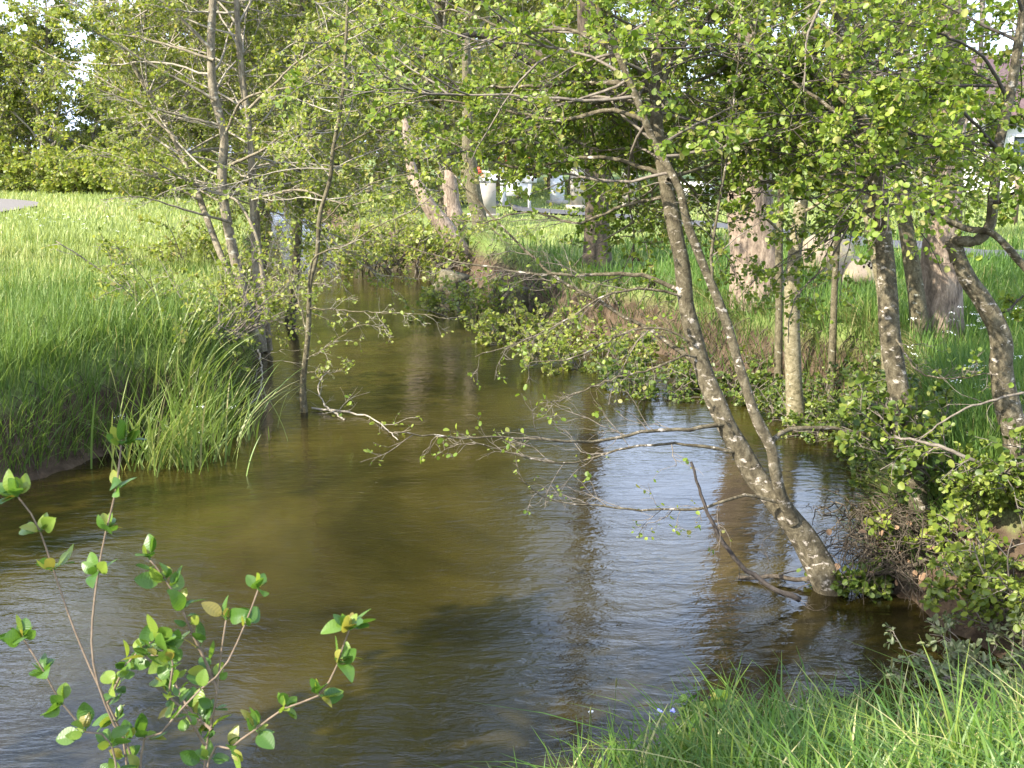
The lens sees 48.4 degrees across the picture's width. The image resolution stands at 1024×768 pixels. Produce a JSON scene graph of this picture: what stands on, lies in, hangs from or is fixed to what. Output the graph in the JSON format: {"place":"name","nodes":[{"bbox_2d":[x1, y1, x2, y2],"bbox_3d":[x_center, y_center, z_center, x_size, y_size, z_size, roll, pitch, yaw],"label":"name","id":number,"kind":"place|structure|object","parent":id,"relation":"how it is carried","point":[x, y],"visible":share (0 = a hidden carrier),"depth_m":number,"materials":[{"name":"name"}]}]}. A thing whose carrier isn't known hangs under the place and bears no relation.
{"place":"outdoors","nodes":[
{"label":"outdoors","id":0,"kind":"place"},
{"bbox_2d":[0,199,38,211],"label":"gravel path","id":1,"kind":"structure","parent":0,"point":[8,204],"depth_m":33.04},
{"bbox_2d":[0,228,281,478],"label":"meadow grass","id":2,"kind":"structure","parent":0,"point":[31,324],"depth_m":10.43,"materials":[{"name":"plant"}]},
{"bbox_2d":[0,173,371,386],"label":"meadow grass","id":3,"kind":"structure","parent":0,"point":[32,228],"depth_m":21.69,"materials":[{"name":"plant"}]},
{"bbox_2d":[0,0,453,352],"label":"alder tree","id":4,"kind":"object","parent":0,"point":[118,43],"visible":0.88,"depth_m":14.94,"materials":[{"name":"green plant"}]},
{"bbox_2d":[402,119,468,271],"bbox_3d":[-1.558,-3.960,24.051,1.821,3.238,0.675,4,12,17],"label":"leaning trunk","id":5,"kind":"object","parent":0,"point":[444,220],"visible":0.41,"depth_m":23.94,"materials":[{"name":"brown plant"}]},
{"bbox_2d":[403,264,534,320],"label":"shrub","id":6,"kind":"object","parent":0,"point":[435,296],"visible":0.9,"depth_m":18.24,"materials":[{"name":"green plant"}]},
{"bbox_2d":[467,167,499,217],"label":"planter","id":7,"kind":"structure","parent":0,"point":[488,195],"depth_m":29.47,"materials":[{"name":"white stone"}]},
{"bbox_2d":[0,208,1013,767],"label":"water","id":8,"kind":"structure","parent":0,"point":[468,582],"depth_m":7.21,"materials":[{"name":"liquid"}]},
{"bbox_2d":[239,319,314,411],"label":"driftwood branch","id":9,"kind":"object","parent":8,"relation":"in","point":[259,359],"visible":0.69,"depth_m":12.02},
{"bbox_2d":[166,0,479,412],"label":"alder sapling","id":10,"kind":"object","parent":8,"relation":"in","point":[419,126],"visible":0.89,"depth_m":10.97,"materials":[{"name":"green plant"}]},
{"bbox_2d":[307,370,368,419],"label":"driftwood branch","id":11,"kind":"object","parent":8,"relation":"in","point":[329,409],"visible":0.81,"depth_m":11.62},
{"bbox_2d":[311,394,421,439],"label":"driftwood branch","id":12,"kind":"object","parent":8,"relation":"in","point":[349,403],"visible":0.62,"depth_m":10.90,"materials":[{"name":"grey plant"}]},
{"bbox_2d":[690,461,827,610],"bbox_3d":[1.408,0.872,6.593,0.800,0.906,0.448,0,12,0],"label":"dead branch","id":13,"kind":"object","parent":8,"relation":"in","point":[791,595],"visible":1,"depth_m":6.56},
{"bbox_2d":[738,549,937,596],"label":"driftwood branch","id":14,"kind":"object","parent":8,"relation":"in","point":[801,579],"visible":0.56,"depth_m":6.91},
{"bbox_2d":[0,153,1023,765],"bbox_3d":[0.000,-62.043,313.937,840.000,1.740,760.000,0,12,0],"label":"ground","id":15,"kind":"structure","parent":0,"point":[1008,523],"depth_m":11.96,"materials":[{"name":"plant"}]},
{"bbox_2d":[0,10,37,171],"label":"tree","id":16,"kind":"object","parent":15,"relation":"on","point":[14,95],"visible":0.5,"depth_m":44.38,"materials":[{"name":"green plant"}]},
{"bbox_2d":[0,137,40,188],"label":"shrub","id":17,"kind":"object","parent":15,"relation":"on","point":[25,152],"visible":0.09,"depth_m":45.20,"materials":[{"name":"green plant"}]},
{"bbox_2d":[0,21,64,168],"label":"tree","id":18,"kind":"object","parent":15,"relation":"on","point":[25,131],"visible":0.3,"depth_m":45.39,"materials":[{"name":"green plant"}]},
{"bbox_2d":[0,38,70,150],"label":"tree","id":19,"kind":"object","parent":15,"relation":"on","point":[29,142],"visible":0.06,"depth_m":52.66,"materials":[{"name":"green plant"}]},
{"bbox_2d":[0,131,76,192],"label":"shrub","id":20,"kind":"object","parent":15,"relation":"on","point":[11,180],"visible":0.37,"depth_m":43.56,"materials":[{"name":"green plant"}]},
{"bbox_2d":[0,0,94,181],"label":"tree","id":21,"kind":"object","parent":15,"relation":"on","point":[35,33],"visible":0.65,"depth_m":43.84,"materials":[{"name":"green plant"}]},
{"bbox_2d":[11,133,130,192],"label":"shrub","id":22,"kind":"object","parent":15,"relation":"on","point":[30,165],"visible":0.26,"depth_m":42.19,"materials":[{"name":"green plant"}]},
{"bbox_2d":[32,137,143,193],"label":"shrub","id":23,"kind":"object","parent":15,"relation":"on","point":[62,180],"visible":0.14,"depth_m":42.02,"materials":[{"name":"green plant"}]},
{"bbox_2d":[65,77,130,155],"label":"tree","id":24,"kind":"object","parent":15,"relation":"on","point":[84,128],"visible":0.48,"depth_m":45.31,"materials":[{"name":"green plant"}]},
{"bbox_2d":[66,0,145,149],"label":"tree","id":25,"kind":"object","parent":15,"relation":"on","point":[105,90],"visible":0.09,"depth_m":53.77,"materials":[{"name":"green plant"}]},
{"bbox_2d":[40,136,178,193],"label":"shrub","id":26,"kind":"object","parent":15,"relation":"on","point":[89,176],"visible":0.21,"depth_m":41.17,"materials":[{"name":"green plant"}]},
{"bbox_2d":[74,26,176,150],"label":"tree","id":27,"kind":"object","parent":15,"relation":"on","point":[100,59],"visible":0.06,"depth_m":53.31,"materials":[{"name":"green plant"}]},
{"bbox_2d":[82,0,208,157],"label":"tree","id":28,"kind":"object","parent":15,"relation":"on","point":[134,78],"visible":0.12,"depth_m":47.67,"materials":[{"name":"green plant"}]},
{"bbox_2d":[95,126,234,197],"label":"shrub","id":29,"kind":"object","parent":15,"relation":"on","point":[134,192],"visible":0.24,"depth_m":38.72,"materials":[{"name":"green plant"}]},
{"bbox_2d":[76,369,261,476],"bbox_3d":[-2.837,0.339,9.519,1.686,0.869,1.405,0,12,0],"label":"reed clump","id":30,"kind":"object","parent":15,"relation":"on","point":[182,449],"visible":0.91,"depth_m":9.46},
{"bbox_2d":[0,414,375,767],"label":"alder sapling","id":31,"kind":"object","parent":15,"relation":"on","point":[167,641],"visible":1,"depth_m":2.43,"materials":[{"name":"green plant"}]},
{"bbox_2d":[119,0,257,179],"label":"tree","id":32,"kind":"object","parent":15,"relation":"on","point":[197,135],"visible":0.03,"depth_m":49.92,"materials":[{"name":"green plant"}]},
{"bbox_2d":[92,267,302,445],"bbox_3d":[-2.728,-0.259,10.350,1.979,1.704,1.925,0,12,0],"label":"reed clump","id":33,"kind":"object","parent":15,"relation":"on","point":[206,394],"visible":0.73,"depth_m":10.46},
{"bbox_2d":[126,201,277,273],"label":"shrub","id":34,"kind":"object","parent":15,"relation":"on","point":[201,242],"visible":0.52,"depth_m":16.74,"materials":[{"name":"green plant"}]},
{"bbox_2d":[81,223,346,371],"bbox_3d":[-3.053,-0.952,11.637,2.560,1.450,2.495,-6,13,-27],"label":"shrub","id":35,"kind":"object","parent":15,"relation":"on","point":[225,291],"visible":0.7,"depth_m":11.72,"materials":[{"name":"green plant"}]},
{"bbox_2d":[127,379,300,452],"bbox_3d":[-2.712,0.262,10.355,1.910,0.682,1.134,-11,16,-42],"label":"reed clump","id":36,"kind":"object","parent":15,"relation":"on","point":[226,425],"visible":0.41,"depth_m":10.25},
{"bbox_2d":[168,2,298,192],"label":"tree","id":37,"kind":"object","parent":15,"relation":"on","point":[247,60],"visible":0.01,"depth_m":51.37,"materials":[{"name":"green plant"}]},
{"bbox_2d":[79,0,454,322],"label":"alder tree","id":38,"kind":"object","parent":15,"relation":"on","point":[363,109],"visible":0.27,"depth_m":16.94,"materials":[{"name":"green plant"}]},
{"bbox_2d":[202,1,336,216],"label":"tree","id":39,"kind":"object","parent":15,"relation":"on","point":[267,142],"visible":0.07,"depth_m":45.92,"materials":[{"name":"green plant"}]},
{"bbox_2d":[216,0,480,236],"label":"tree","id":40,"kind":"object","parent":15,"relation":"on","point":[342,135],"visible":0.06,"depth_m":32.02,"materials":[{"name":"green plant"}]},
{"bbox_2d":[246,180,487,276],"bbox_3d":[-3.192,-3.333,25.540,4.395,2.707,4.668,-10,15,-39],"label":"shrub","id":41,"kind":"object","parent":15,"relation":"on","point":[364,223],"visible":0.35,"depth_m":24.59,"materials":[{"name":"green plant"}]},
{"bbox_2d":[283,12,463,193],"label":"tree","id":42,"kind":"object","parent":15,"relation":"on","point":[430,165],"depth_m":44.97,"materials":[{"name":"green plant"}]},
{"bbox_2d":[279,0,489,206],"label":"tree","id":43,"kind":"object","parent":15,"relation":"on","point":[392,166],"visible":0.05,"depth_m":33.31,"materials":[{"name":"green plant"}]},
{"bbox_2d":[325,2,484,184],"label":"tree","id":44,"kind":"object","parent":15,"relation":"on","point":[418,166],"depth_m":42.99,"materials":[{"name":"green plant"}]},
{"bbox_2d":[311,202,530,282],"bbox_3d":[-2.010,-2.940,24.080,4.136,1.896,3.894,-11,16,-42],"label":"shrub","id":45,"kind":"object","parent":15,"relation":"on","point":[417,232],"visible":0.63,"depth_m":23.51,"materials":[{"name":"green plant"}]},
{"bbox_2d":[308,0,549,209],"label":"tree","id":46,"kind":"object","parent":15,"relation":"on","point":[442,17],"visible":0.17,"depth_m":31.47,"materials":[{"name":"green plant"}]},
{"bbox_2d":[433,269,473,292],"bbox_3d":[-1.181,-1.846,21.302,1.197,0.558,1.355,0,12,0],"label":"rock","id":47,"kind":"object","parent":15,"relation":"on","point":[457,277],"visible":0.44,"depth_m":21.16,"materials":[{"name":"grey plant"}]},
{"bbox_2d":[442,170,465,230],"bbox_3d":[-1.213,-4.020,26.024,0.746,1.730,0.635,0,12,0],"label":"leaning trunk","id":48,"kind":"object","parent":15,"relation":"on","point":[452,206],"visible":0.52,"depth_m":25.80,"materials":[{"name":"brown plant"}]},
{"bbox_2d":[0,236,932,560],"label":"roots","id":49,"kind":"object","parent":15,"relation":"hanging from","point":[532,310],"visible":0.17,"depth_m":12.53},
{"bbox_2d":[432,63,515,172],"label":"tree","id":50,"kind":"object","parent":15,"relation":"on","point":[459,155],"visible":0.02,"depth_m":40.50,"materials":[{"name":"green plant"}]},
{"bbox_2d":[462,40,487,225],"bbox_3d":[-0.821,-5.638,26.662,0.708,4.660,0.530,0,12,0],"label":"leaning trunk","id":51,"kind":"object","parent":15,"relation":"on","point":[474,189],"visible":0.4,"depth_m":26.64,"materials":[{"name":"brown plant"}]},
{"bbox_2d":[416,0,576,191],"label":"tree","id":52,"kind":"object","parent":15,"relation":"on","point":[537,5],"visible":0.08,"depth_m":41.20,"materials":[{"name":"green plant"}]},
{"bbox_2d":[394,0,612,271],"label":"tree","id":53,"kind":"object","parent":15,"relation":"on","point":[598,248],"visible":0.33,"depth_m":17.05,"materials":[{"name":"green plant"}]},
{"bbox_2d":[490,283,528,315],"bbox_3d":[-0.034,-1.313,18.506,1.131,0.638,1.067,0,12,0],"label":"rock","id":54,"kind":"object","parent":15,"relation":"on","point":[519,296],"visible":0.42,"depth_m":18.26,"materials":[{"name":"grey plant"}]},
{"bbox_2d":[473,65,563,198],"bbox_3d":[0.205,-8.582,39.017,3.340,4.831,3.031,0,12,1],"label":"tree","id":55,"kind":"object","parent":15,"relation":"on","point":[529,154],"visible":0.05,"depth_m":38.72,"materials":[{"name":"green plant"}]},
{"bbox_2d":[505,180,531,200],"bbox_3d":[0.147,-5.424,32.593,0.850,0.850,0.085,0,12,0],"label":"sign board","id":56,"kind":"object","parent":15,"relation":"on","point":[524,185],"visible":0.41,"depth_m":32.52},
{"bbox_2d":[458,297,595,346],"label":"shrub","id":57,"kind":"object","parent":15,"relation":"on","point":[492,320],"visible":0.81,"depth_m":15.86,"materials":[{"name":"green plant"}]},
{"bbox_2d":[546,176,567,204],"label":"stone slab","id":58,"kind":"structure","parent":15,"relation":"on","point":[555,195],"depth_m":35.43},
{"bbox_2d":[520,0,621,189],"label":"tree","id":59,"kind":"object","parent":15,"relation":"on","point":[573,23],"visible":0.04,"depth_m":47.73,"materials":[{"name":"green plant"}]},
{"bbox_2d":[539,72,606,193],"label":"tree","id":60,"kind":"object","parent":15,"relation":"on","point":[567,142],"visible":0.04,"depth_m":40.62,"materials":[{"name":"green plant"}]},
{"bbox_2d":[566,166,584,209],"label":"stone slab","id":61,"kind":"structure","parent":15,"relation":"on","point":[577,202],"depth_m":32.47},
{"bbox_2d":[545,2,648,183],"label":"tree","id":62,"kind":"object","parent":15,"relation":"on","point":[635,20],"visible":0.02,"depth_m":55.09,"materials":[{"name":"green plant"}]},
{"bbox_2d":[273,0,977,595],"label":"alder tree","id":63,"kind":"object","parent":15,"relation":"on","point":[585,86],"visible":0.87,"depth_m":6.69,"materials":[{"name":"green plant"}]},
{"bbox_2d":[606,102,655,175],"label":"tree","id":64,"kind":"object","parent":15,"relation":"on","point":[621,103],"visible":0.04,"depth_m":43.65,"materials":[{"name":"green plant"}]},
{"bbox_2d":[653,86,717,181],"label":"tree","id":65,"kind":"object","parent":15,"relation":"on","point":[702,164],"visible":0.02,"depth_m":45.90,"materials":[{"name":"green plant"}]},
{"bbox_2d":[454,224,933,537],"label":"dry grass","id":66,"kind":"structure","parent":15,"relation":"on","point":[769,316],"depth_m":13.41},
{"bbox_2d":[662,688,740,748],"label":"herb","id":67,"kind":"object","parent":15,"relation":"on","point":[679,719],"visible":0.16,"depth_m":5.19,"materials":[{"name":"green plant"}]},
{"bbox_2d":[662,345,785,405],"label":"shrub","id":68,"kind":"object","parent":15,"relation":"on","point":[754,379],"visible":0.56,"depth_m":12.11,"materials":[{"name":"green plant"}]},
{"bbox_2d":[437,199,1023,257],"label":"footpath","id":69,"kind":"structure","parent":15,"relation":"on","point":[558,211],"depth_m":25.94,"materials":[{"name":"gravel"}]},
{"bbox_2d":[522,157,536,207],"bbox_3d":[0.500,-5.721,32.475,0.440,1.470,0.165,0,12,0],"label":"marker post","id":70,"kind":"object","parent":69,"relation":"on","point":[528,181],"visible":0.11,"depth_m":32.42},
{"bbox_2d":[459,180,1023,304],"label":"bank grass","id":71,"kind":"structure","parent":15,"relation":"on","point":[542,202],"depth_m":25.96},
{"bbox_2d":[727,2,784,312],"bbox_3d":[2.466,-6.780,12.423,6.439,12.220,5.497,0,12,0],"label":"tree","id":72,"kind":"object","parent":15,"relation":"on","point":[758,247],"visible":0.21,"depth_m":13.58,"materials":[{"name":"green plant"}]},
{"bbox_2d":[530,0,1023,522],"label":"alder tree","id":73,"kind":"object","parent":15,"relation":"on","point":[890,344],"visible":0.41,"depth_m":6.85,"materials":[{"name":"green plant"}]},
{"bbox_2d":[676,5,885,398],"bbox_3d":[2.739,-3.121,11.597,2.787,6.935,1.840,-2,12,-10],"label":"alder tree","id":74,"kind":"object","parent":15,"relation":"on","point":[778,355],"visible":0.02,"depth_m":11.96,"materials":[{"name":"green plant"}]},
{"bbox_2d":[751,371,848,423],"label":"shrub","id":75,"kind":"object","parent":15,"relation":"on","point":[769,399],"visible":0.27,"depth_m":11.20,"materials":[{"name":"green plant"}]},
{"bbox_2d":[587,0,1023,485],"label":"alder tree","id":76,"kind":"object","parent":15,"relation":"on","point":[945,142],"visible":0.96,"depth_m":5.86,"materials":[{"name":"green plant"}]},
{"bbox_2d":[764,361,870,462],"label":"shrub","id":77,"kind":"object","parent":15,"relation":"on","point":[829,417],"visible":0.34,"depth_m":10.57,"materials":[{"name":"green plant"}]},
{"bbox_2d":[802,232,854,274],"bbox_3d":[4.390,-1.728,15.901,0.863,0.781,0.725,0,12,0],"label":"boulder","id":78,"kind":"object","parent":15,"relation":"on","point":[843,249],"visible":0.12,"depth_m":15.67,"materials":[{"name":"stone"}]},
{"bbox_2d":[798,372,871,455],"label":"shrub","id":79,"kind":"object","parent":15,"relation":"on","point":[814,405],"visible":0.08,"depth_m":10.55,"materials":[{"name":"green plant"}]},
{"bbox_2d":[796,550,894,603],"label":"plant","id":80,"kind":"object","parent":15,"relation":"on","point":[870,591],"visible":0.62,"depth_m":6.75,"materials":[{"name":"green plant"}]},
{"bbox_2d":[820,256,875,289],"bbox_3d":[4.453,-1.335,14.786,0.898,0.652,0.664,7,14,31],"label":"boulder","id":81,"kind":"object","parent":15,"relation":"on","point":[851,267],"visible":0.22,"depth_m":14.53,"materials":[{"name":"stone"}]},
{"bbox_2d":[795,0,960,373],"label":"alder tree","id":82,"kind":"object","parent":15,"relation":"on","point":[873,257],"visible":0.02,"depth_m":10.73,"materials":[{"name":"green plant"}]},
{"bbox_2d":[763,474,1000,619],"bbox_3d":[2.561,0.979,7.066,1.950,0.978,1.498,0,12,0],"label":"root clump","id":83,"kind":"object","parent":15,"relation":"on","point":[898,582],"visible":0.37,"depth_m":6.79,"materials":[{"name":"brown plant"}]},
{"bbox_2d":[863,476,950,554],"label":"plant","id":84,"kind":"object","parent":83,"relation":"on","point":[876,525],"visible":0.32,"depth_m":6.73,"materials":[{"name":"green plant"}]},
{"bbox_2d":[823,343,945,429],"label":"shrub","id":85,"kind":"object","parent":15,"relation":"on","point":[855,365],"visible":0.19,"depth_m":10.08,"materials":[{"name":"green plant"}]},
{"bbox_2d":[826,3,942,398],"bbox_3d":[3.397,-2.948,11.519,1.992,6.486,2.461,0,12,0],"label":"alder tree","id":86,"kind":"object","parent":15,"relation":"on","point":[832,348],"visible":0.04,"depth_m":11.67,"materials":[{"name":"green plant"}]},
{"bbox_2d":[833,410,936,497],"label":"shrub","id":87,"kind":"object","parent":15,"relation":"on","point":[854,463],"visible":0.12,"depth_m":8.66,"materials":[{"name":"green plant"}]},
{"bbox_2d":[906,115,929,185],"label":"tree","id":88,"kind":"object","parent":15,"relation":"on","point":[918,129],"visible":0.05,"depth_m":45.40,"materials":[{"name":"green plant"}]},
{"bbox_2d":[865,1,986,344],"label":"alder tree","id":89,"kind":"object","parent":15,"relation":"on","point":[915,286],"visible":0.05,"depth_m":10.96,"materials":[{"name":"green plant"}]},
{"bbox_2d":[834,360,1023,527],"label":"shrub","id":90,"kind":"object","parent":15,"relation":"on","point":[879,417],"visible":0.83,"depth_m":6.65,"materials":[{"name":"green plant"}]},
{"bbox_2d":[880,373,1023,482],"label":"dead branch","id":91,"kind":"object","parent":90,"relation":"attached to","point":[981,403],"visible":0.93,"depth_m":6.35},
{"bbox_2d":[861,0,1017,345],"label":"tree","id":92,"kind":"object","parent":15,"relation":"on","point":[945,292],"visible":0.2,"depth_m":11.04,"materials":[{"name":"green plant"}]},
{"bbox_2d":[882,605,1023,713],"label":"shrub","id":93,"kind":"object","parent":15,"relation":"on","point":[954,648],"visible":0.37,"depth_m":5.73,"materials":[{"name":"green plant"}]},
{"bbox_2d":[891,55,1023,193],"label":"house","id":94,"kind":"structure","parent":15,"relation":"on","point":[1015,135],"depth_m":43.34,"materials":[{"name":"white glass"}]},
{"bbox_2d":[1010,135,1023,168],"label":"window","id":95,"kind":"structure","parent":94,"relation":"in","point":[1020,138],"depth_m":43.12,"materials":[{"name":"white glass"}]},
{"bbox_2d":[898,630,1018,767],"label":"tall grass tuft","id":96,"kind":"object","parent":15,"relation":"on","point":[955,707],"visible":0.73,"depth_m":3.75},
{"bbox_2d":[907,306,1021,372],"bbox_3d":[4.153,-0.351,10.374,1.201,0.702,0.712,0,12,0],"label":"wildflower patch","id":97,"kind":"object","parent":15,"relation":"on","point":[970,334],"visible":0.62,"depth_m":10.35,"materials":[{"name":"green plant"}]},
{"bbox_2d":[918,527,1023,612],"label":"shrub","id":98,"kind":"object","parent":15,"relation":"on","point":[977,569],"visible":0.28,"depth_m":6.16,"materials":[{"name":"green plant"}]},
{"bbox_2d":[919,496,1023,665],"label":"shrub","id":99,"kind":"object","parent":15,"relation":"on","point":[936,592],"visible":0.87,"depth_m":6.02,"materials":[{"name":"green plant"}]},
{"bbox_2d":[936,417,1023,516],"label":"shrub","id":100,"kind":"object","parent":15,"relation":"on","point":[998,494],"visible":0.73,"depth_m":6.31,"materials":[{"name":"green plant"}]},
{"bbox_2d":[880,423,1023,491],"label":"dead branch","id":101,"kind":"object","parent":100,"relation":"on","point":[967,457],"visible":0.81,"depth_m":6.31,"materials":[{"name":"wood"}]},
{"bbox_2d":[964,88,1009,166],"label":"tree","id":102,"kind":"object","parent":15,"relation":"on","point":[986,96],"visible":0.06,"depth_m":42.80,"materials":[{"name":"green plant"}]},
{"bbox_2d":[0,0,1023,152],"label":"sky","id":103,"kind":"structure","parent":0,"point":[1003,41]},
{"bbox_2d":[506,315,662,374],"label":"shrub","id":104,"kind":"object","parent":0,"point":[548,344],"visible":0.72,"depth_m":13.99,"materials":[{"name":"green plant"}]},
{"bbox_2d":[589,331,698,399],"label":"shrub","id":105,"kind":"object","parent":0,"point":[641,381],"visible":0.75,"depth_m":12.49,"materials":[{"name":"green plant"}]},
{"bbox_2d":[433,589,1023,767],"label":"bank grass","id":106,"kind":"structure","parent":0,"point":[866,742],"depth_m":4.19,"materials":[{"name":"plant"}]},
{"bbox_2d":[472,222,1023,590],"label":"bank grass","id":107,"kind":"structure","parent":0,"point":[999,270],"depth_m":12.15,"materials":[{"name":"plant"}]},
{"bbox_2d":[601,0,1023,431],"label":"alder tree","id":108,"kind":"object","parent":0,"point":[793,380],"visible":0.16,"depth_m":10.37,"materials":[{"name":"green plant"}]},
{"bbox_2d":[1011,176,1020,224],"bbox_3d":[11.386,-4.163,25.688,0.130,1.245,0.130,0,12,0],"label":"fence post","id":109,"kind":"object","parent":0,"point":[1015,218],"depth_m":25.68,"materials":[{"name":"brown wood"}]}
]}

